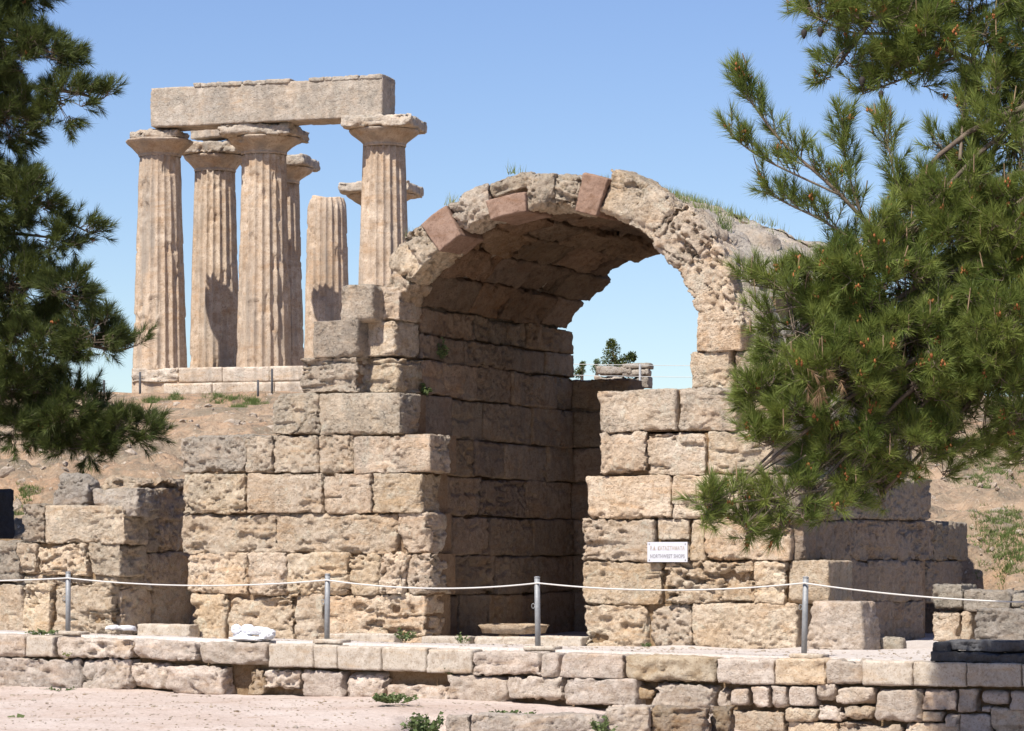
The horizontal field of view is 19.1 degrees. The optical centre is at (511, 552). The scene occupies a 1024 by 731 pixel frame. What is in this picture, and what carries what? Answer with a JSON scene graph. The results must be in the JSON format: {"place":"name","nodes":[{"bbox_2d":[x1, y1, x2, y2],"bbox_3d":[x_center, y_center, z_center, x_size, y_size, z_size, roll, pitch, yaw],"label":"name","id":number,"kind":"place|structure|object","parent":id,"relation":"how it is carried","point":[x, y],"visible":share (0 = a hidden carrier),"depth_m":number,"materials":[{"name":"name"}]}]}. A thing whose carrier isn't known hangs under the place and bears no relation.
{"place":"outdoors","nodes":[
{"label":"outdoors","id":0,"kind":"place"},
{"bbox_2d":[0,686,742,730],"bbox_3d":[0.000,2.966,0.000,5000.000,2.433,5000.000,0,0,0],"label":"ground","id":1,"kind":"structure","parent":0,"point":[391,712],"depth_m":34.71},
{"bbox_2d":[7,713,24,717],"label":"weed","id":2,"kind":"object","parent":1,"relation":"on","point":[20,715],"visible":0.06,"depth_m":33.27,"materials":[{"name":"green plant"}]},
{"bbox_2d":[48,686,74,690],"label":"weed","id":3,"kind":"object","parent":1,"relation":"on","point":[60,688],"visible":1,"depth_m":39.59,"materials":[{"name":"green plant"}]},
{"bbox_2d":[371,692,418,703],"bbox_3d":[-1.373,1.703,35.880,0.573,0.133,0.557,0,0,37],"label":"weed","id":4,"kind":"object","parent":1,"relation":"on","point":[390,698],"visible":1,"depth_m":35.79,"materials":[{"name":"green plant"}]},
{"bbox_2d":[400,711,444,730],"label":"weed","id":5,"kind":"object","parent":1,"relation":"on","point":[420,724],"visible":1,"depth_m":32.75,"materials":[{"name":"green plant"}]},
{"bbox_2d":[445,714,471,730],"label":"paving block","id":6,"kind":"structure","parent":1,"relation":"on","point":[462,722],"depth_m":33.84,"materials":[{"name":"stone"}]},
{"bbox_2d":[0,633,1023,730],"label":"retaining wall","id":7,"kind":"structure","parent":1,"relation":"on","point":[801,694],"depth_m":36.61,"materials":[{"name":"stone"}]},
{"bbox_2d":[55,571,89,634],"bbox_3d":[-5.843,0.687,40.534,0.423,0.881,0.271,0,0,28],"label":"rope post","id":8,"kind":"object","parent":7,"relation":"on","point":[67,631],"visible":0.98,"depth_m":40.52,"materials":[{"name":"metal"}]},
{"bbox_2d":[229,624,275,641],"bbox_3d":[-3.334,1.020,38.972,0.631,0.222,0.334,0,0,28],"label":"white bundle","id":9,"kind":"object","parent":7,"relation":"on","point":[245,632],"visible":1,"depth_m":38.92,"materials":[{"name":"plastic"}]},
{"bbox_2d":[313,573,350,643],"bbox_3d":[-2.280,0.719,38.600,0.420,0.921,0.268,0,0,28],"label":"rope post","id":10,"kind":"object","parent":7,"relation":"on","point":[327,639],"visible":0.96,"depth_m":38.59,"materials":[{"name":"metal"}]},
{"bbox_2d":[523,576,561,650],"bbox_3d":[0.380,0.752,37.165,0.425,0.934,0.267,0,0,28],"label":"rope post","id":11,"kind":"object","parent":7,"relation":"on","point":[537,647],"visible":1,"depth_m":37.15,"materials":[{"name":"metal"}]},
{"bbox_2d":[0,577,1023,602],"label":"rope","id":12,"kind":"object","parent":11,"relation":"attached to","point":[536,583],"visible":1,"depth_m":37.03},
{"bbox_2d":[788,576,828,658],"bbox_3d":[3.458,0.768,35.495,0.421,0.994,0.265,0,0,28],"label":"rope post","id":13,"kind":"object","parent":7,"relation":"on","point":[804,653],"visible":0.98,"depth_m":35.49,"materials":[{"name":"metal"}]},
{"bbox_2d":[930,639,1023,663],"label":"stone slab","id":14,"kind":"object","parent":7,"relation":"on","point":[983,651],"visible":1,"depth_m":34.24,"materials":[{"name":"grey stone"}]},
{"bbox_2d":[489,709,535,713],"bbox_3d":[-0.042,1.814,34.728,0.525,0.086,0.462,0,0,44],"label":"weed","id":15,"kind":"object","parent":1,"relation":"on","point":[512,711],"visible":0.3,"depth_m":34.69,"materials":[{"name":"green plant"}]},
{"bbox_2d":[471,712,605,730],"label":"paving block","id":16,"kind":"structure","parent":1,"relation":"on","point":[508,721],"depth_m":33.51,"materials":[{"name":"stone"}]},
{"bbox_2d":[590,715,617,730],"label":"weed","id":17,"kind":"object","parent":1,"relation":"on","point":[602,726],"visible":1,"depth_m":32.76,"materials":[{"name":"green plant"}]},
{"bbox_2d":[605,704,655,730],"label":"paving block","id":18,"kind":"structure","parent":1,"relation":"on","point":[630,717],"depth_m":33.84,"materials":[{"name":"stone"}]},
{"bbox_2d":[651,704,711,730],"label":"paving block","id":19,"kind":"structure","parent":1,"relation":"on","point":[674,718],"depth_m":33.85,"materials":[{"name":"beige stone"}]},
{"bbox_2d":[710,705,734,730],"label":"paving block","id":20,"kind":"structure","parent":1,"relation":"on","point":[722,718],"depth_m":34.26,"materials":[{"name":"beige stone"}]},
{"bbox_2d":[670,0,1023,556],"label":"pine tree","id":21,"kind":"object","parent":1,"relation":"on","point":[939,341],"visible":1,"depth_m":30.64,"materials":[{"name":"green plant"}]},
{"bbox_2d":[338,180,423,205],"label":"temple column","id":22,"kind":"structure","parent":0,"point":[352,191],"depth_m":107.26,"materials":[{"name":"stone"}]},
{"bbox_2d":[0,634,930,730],"bbox_3d":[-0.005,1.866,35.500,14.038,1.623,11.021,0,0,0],"label":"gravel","id":23,"kind":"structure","parent":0,"point":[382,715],"depth_m":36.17,"materials":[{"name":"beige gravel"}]},
{"bbox_2d":[0,630,937,660],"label":"terrace","id":24,"kind":"structure","parent":0,"point":[923,646],"depth_m":38.00,"materials":[{"name":"beige stone"}]},
{"bbox_2d":[0,489,14,538],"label":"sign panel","id":25,"kind":"object","parent":24,"relation":"on","point":[7,529],"visible":0.88,"depth_m":46.44,"materials":[{"name":"black metal"}]},
{"bbox_2d":[25,628,58,634],"bbox_3d":[-6.236,1.055,40.677,0.558,0.112,0.388,0,0,28],"label":"weed","id":26,"kind":"object","parent":24,"relation":"on","point":[44,632],"visible":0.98,"depth_m":40.62,"materials":[{"name":"green plant"}]},
{"bbox_2d":[0,475,193,634],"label":"stone wall","id":27,"kind":"structure","parent":24,"relation":"on","point":[112,542],"depth_m":44.19,"materials":[{"name":"stone"}]},
{"bbox_2d":[53,472,100,505],"bbox_3d":[-6.297,-0.881,44.344,0.610,0.597,0.546,0,0,20],"label":"loose stone","id":28,"kind":"object","parent":27,"relation":"on","point":[77,488],"visible":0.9,"depth_m":44.14,"materials":[{"name":"grey stone"}]},
{"bbox_2d":[93,487,160,520],"bbox_3d":[-5.522,-0.691,44.054,0.800,0.516,0.847,0,0,26],"label":"loose stone","id":29,"kind":"object","parent":27,"relation":"on","point":[144,504],"visible":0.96,"depth_m":43.76,"materials":[{"name":"grey stone"}]},
{"bbox_2d":[105,625,136,630],"bbox_3d":[-5.188,0.994,40.488,0.404,0.091,0.325,0,0,0],"label":"flat stone","id":30,"kind":"object","parent":24,"relation":"on","point":[123,627],"visible":1,"depth_m":40.35,"materials":[{"name":"white stone"}]},
{"bbox_2d":[137,623,199,636],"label":"sill slab","id":31,"kind":"structure","parent":24,"relation":"on","point":[192,630],"depth_m":42.94,"materials":[{"name":"stone"}]},
{"bbox_2d":[330,633,402,642],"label":"sill slab","id":32,"kind":"structure","parent":24,"relation":"on","point":[377,637],"depth_m":41.35,"materials":[{"name":"stone"}]},
{"bbox_2d":[393,628,417,640],"bbox_3d":[-1.413,1.055,39.626,0.311,0.183,0.293,0,0,34],"label":"weed","id":33,"kind":"object","parent":24,"relation":"on","point":[405,637],"visible":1,"depth_m":39.57,"materials":[{"name":"green plant"}]},
{"bbox_2d":[421,636,475,643],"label":"sill slab","id":34,"kind":"structure","parent":24,"relation":"on","point":[442,639],"depth_m":41.20,"materials":[{"name":"stone"}]},
{"bbox_2d":[455,632,469,642],"bbox_3d":[-0.619,1.071,38.613,0.194,0.143,0.236,0,0,21],"label":"weed","id":35,"kind":"object","parent":24,"relation":"on","point":[459,639],"visible":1,"depth_m":38.57,"materials":[{"name":"green plant"}]},
{"bbox_2d":[474,636,534,644],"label":"sill slab","id":36,"kind":"structure","parent":24,"relation":"on","point":[503,640],"depth_m":40.84,"materials":[{"name":"stone"}]},
{"bbox_2d":[478,623,548,636],"bbox_3d":[0.025,1.106,42.371,1.000,0.245,1.000,0,0,26],"label":"stone basin","id":37,"kind":"object","parent":24,"relation":"on","point":[507,629],"visible":0.68,"depth_m":41.99,"materials":[{"name":"stone"}]},
{"bbox_2d":[541,635,588,645],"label":"sill slab","id":38,"kind":"structure","parent":24,"relation":"on","point":[554,640],"depth_m":40.48,"materials":[{"name":"stone"}]},
{"bbox_2d":[181,169,967,648],"bbox_3d":[1.286,-1.904,44.362,9.734,6.627,7.542,0,0,26],"label":"vaulted ruin","id":39,"kind":"object","parent":24,"relation":"on","point":[507,451],"visible":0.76,"depth_m":42.13,"materials":[{"name":"stone"}]},
{"bbox_2d":[420,383,432,395],"bbox_3d":[-1.202,-2.294,42.582,0.189,0.196,0.204,0,0,0],"label":"weed","id":40,"kind":"object","parent":39,"relation":"on","point":[425,390],"visible":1,"depth_m":42.55,"materials":[{"name":"green plant"}]},
{"bbox_2d":[436,337,449,358],"bbox_3d":[-0.984,-2.894,43.044,0.217,0.302,0.236,0,0,37],"label":"weed","id":41,"kind":"object","parent":39,"relation":"on","point":[443,352],"visible":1,"depth_m":43.01,"materials":[{"name":"green plant"}]},
{"bbox_2d":[402,164,809,247],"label":"grass","id":42,"kind":"structure","parent":39,"relation":"on","point":[698,200],"depth_m":43.39,"materials":[{"name":"green plant"}]},
{"bbox_2d":[647,542,687,561],"bbox_3d":[2.031,-0.013,39.821,0.567,0.261,0.030,0,0,26],"label":"sign","id":43,"kind":"object","parent":39,"relation":"attached to","point":[667,551],"visible":1,"depth_m":39.81,"materials":[{"name":"white metal"}]},
{"bbox_2d":[714,210,738,231],"bbox_3d":[2.852,-4.459,41.375,0.322,0.478,0.467,0,0,-37],"label":"grass tuft","id":44,"kind":"object","parent":39,"relation":"on","point":[726,225],"visible":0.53,"depth_m":41.35,"materials":[{"name":"green plant"}]},
{"bbox_2d":[640,642,652,646],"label":"weed","id":45,"kind":"object","parent":24,"relation":"on","point":[647,644],"visible":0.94,"depth_m":39.60,"materials":[{"name":"green plant"}]},
{"bbox_2d":[807,601,880,649],"bbox_3d":[4.221,0.933,38.705,0.811,0.662,0.641,0,0,32],"label":"loose stone","id":46,"kind":"object","parent":24,"relation":"on","point":[844,625],"visible":0.92,"depth_m":38.44,"materials":[{"name":"stone"}]},
{"bbox_2d":[880,636,906,648],"bbox_3d":[4.850,1.153,38.848,0.324,0.188,0.268,0,0,20],"label":"loose stone","id":47,"kind":"object","parent":24,"relation":"on","point":[887,642],"visible":0.85,"depth_m":38.74,"materials":[{"name":"grey stone"}]},
{"bbox_2d":[931,583,1023,641],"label":"stone wall","id":48,"kind":"structure","parent":24,"relation":"on","point":[953,624],"depth_m":38.59,"materials":[{"name":"grey stone"}]},
{"bbox_2d":[974,607,1023,639],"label":"loose stone","id":49,"kind":"object","parent":24,"relation":"on","point":[1006,623],"visible":0.78,"depth_m":37.79,"materials":[{"name":"grey stone"}]},
{"bbox_2d":[0,388,1023,632],"bbox_3d":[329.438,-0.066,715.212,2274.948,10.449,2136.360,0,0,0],"label":"hillside","id":50,"kind":"structure","parent":0,"point":[956,502],"depth_m":54.64,"materials":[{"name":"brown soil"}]},
{"bbox_2d":[0,0,179,477],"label":"pine tree","id":51,"kind":"object","parent":50,"relation":"on","point":[43,395],"visible":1,"depth_m":45.22,"materials":[{"name":"green plant"}]},
{"bbox_2d":[139,372,140,393],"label":"fence post","id":52,"kind":"object","parent":50,"relation":"on","point":[139,382],"visible":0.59,"depth_m":87.97,"materials":[{"name":"metal"}]},
{"bbox_2d":[131,366,302,393],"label":"temple platform","id":53,"kind":"structure","parent":50,"relation":"on","point":[198,380],"depth_m":92.46,"materials":[{"name":"stone"}]},
{"bbox_2d":[126,128,192,368],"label":"temple column","id":54,"kind":"structure","parent":53,"relation":"on","point":[159,287],"depth_m":94.00,"materials":[{"name":"stone"}]},
{"bbox_2d":[182,140,241,367],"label":"temple column","id":55,"kind":"structure","parent":53,"relation":"on","point":[215,165],"depth_m":98.00,"materials":[{"name":"stone"}]},
{"bbox_2d":[190,130,227,140],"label":"architrave beam","id":56,"kind":"structure","parent":55,"relation":"on","point":[206,135],"depth_m":97.97,"materials":[{"name":"stone"}]},
{"bbox_2d":[218,122,309,366],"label":"temple column","id":57,"kind":"structure","parent":53,"relation":"on","point":[264,324],"depth_m":93.38,"materials":[{"name":"stone"}]},
{"bbox_2d":[150,74,394,130],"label":"architrave beam","id":58,"kind":"structure","parent":57,"relation":"on","point":[311,101],"depth_m":92.64,"materials":[{"name":"stone"}]},
{"bbox_2d":[241,153,319,365],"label":"temple column","id":59,"kind":"structure","parent":53,"relation":"on","point":[300,166],"depth_m":101.15,"materials":[{"name":"stone"}]},
{"bbox_2d":[304,195,348,357],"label":"temple column","id":60,"kind":"structure","parent":53,"relation":"on","point":[326,263],"depth_m":105.22,"materials":[{"name":"stone"}]},
{"bbox_2d":[341,113,426,285],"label":"temple column","id":61,"kind":"structure","parent":53,"relation":"on","point":[384,140],"depth_m":91.71,"materials":[{"name":"stone"}]},
{"bbox_2d":[257,380,258,395],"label":"fence post","id":62,"kind":"object","parent":50,"relation":"on","point":[258,387],"visible":0.59,"depth_m":87.97,"materials":[{"name":"metal"}]},
{"bbox_2d":[271,369,272,393],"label":"fence post","id":63,"kind":"object","parent":50,"relation":"on","point":[272,380],"visible":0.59,"depth_m":87.97,"materials":[{"name":"metal"}]},
{"bbox_2d":[0,393,1023,589],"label":"rubble","id":64,"kind":"object","parent":50,"relation":"on","point":[5,471],"visible":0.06,"depth_m":54.67,"materials":[{"name":"stone"}]},
{"bbox_2d":[14,389,1023,589],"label":"hill grass","id":65,"kind":"structure","parent":50,"relation":"on","point":[255,400],"depth_m":49.13,"materials":[{"name":"green plant"}]},
{"bbox_2d":[573,361,585,379],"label":"shrub","id":66,"kind":"object","parent":50,"relation":"on","point":[580,370],"visible":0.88,"depth_m":85.96,"materials":[{"name":"green plant"}]},
{"bbox_2d":[591,358,600,374],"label":"shrub","id":67,"kind":"object","parent":50,"relation":"on","point":[595,361],"visible":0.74,"depth_m":84.97,"materials":[{"name":"green plant"}]},
{"bbox_2d":[574,375,660,376],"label":"fence wire","id":68,"kind":"object","parent":50,"relation":"on","point":[627,376],"visible":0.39,"depth_m":79.99,"materials":[{"name":"white metal"}]},
{"bbox_2d":[600,338,637,366],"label":"tree","id":69,"kind":"object","parent":50,"relation":"on","point":[611,343],"visible":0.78,"depth_m":87.94,"materials":[{"name":"green plant"}]},
{"bbox_2d":[594,363,653,388],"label":"stone pier","id":70,"kind":"structure","parent":50,"relation":"on","point":[622,371],"depth_m":83.61,"materials":[{"name":"grey stone"}]},
{"bbox_2d":[577,364,689,365],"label":"fence wire","id":71,"kind":"object","parent":50,"relation":"on","point":[645,365],"visible":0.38,"depth_m":79.99,"materials":[{"name":"white metal"}]},
{"bbox_2d":[639,364,640,380],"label":"fence post","id":72,"kind":"object","parent":50,"relation":"on","point":[640,371],"visible":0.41,"depth_m":81.97,"materials":[{"name":"metal"}]},
{"bbox_2d":[0,0,1023,396],"label":"sky","id":73,"kind":"structure","parent":0,"point":[597,87],"materials":[{"name":"blue"}]}
]}

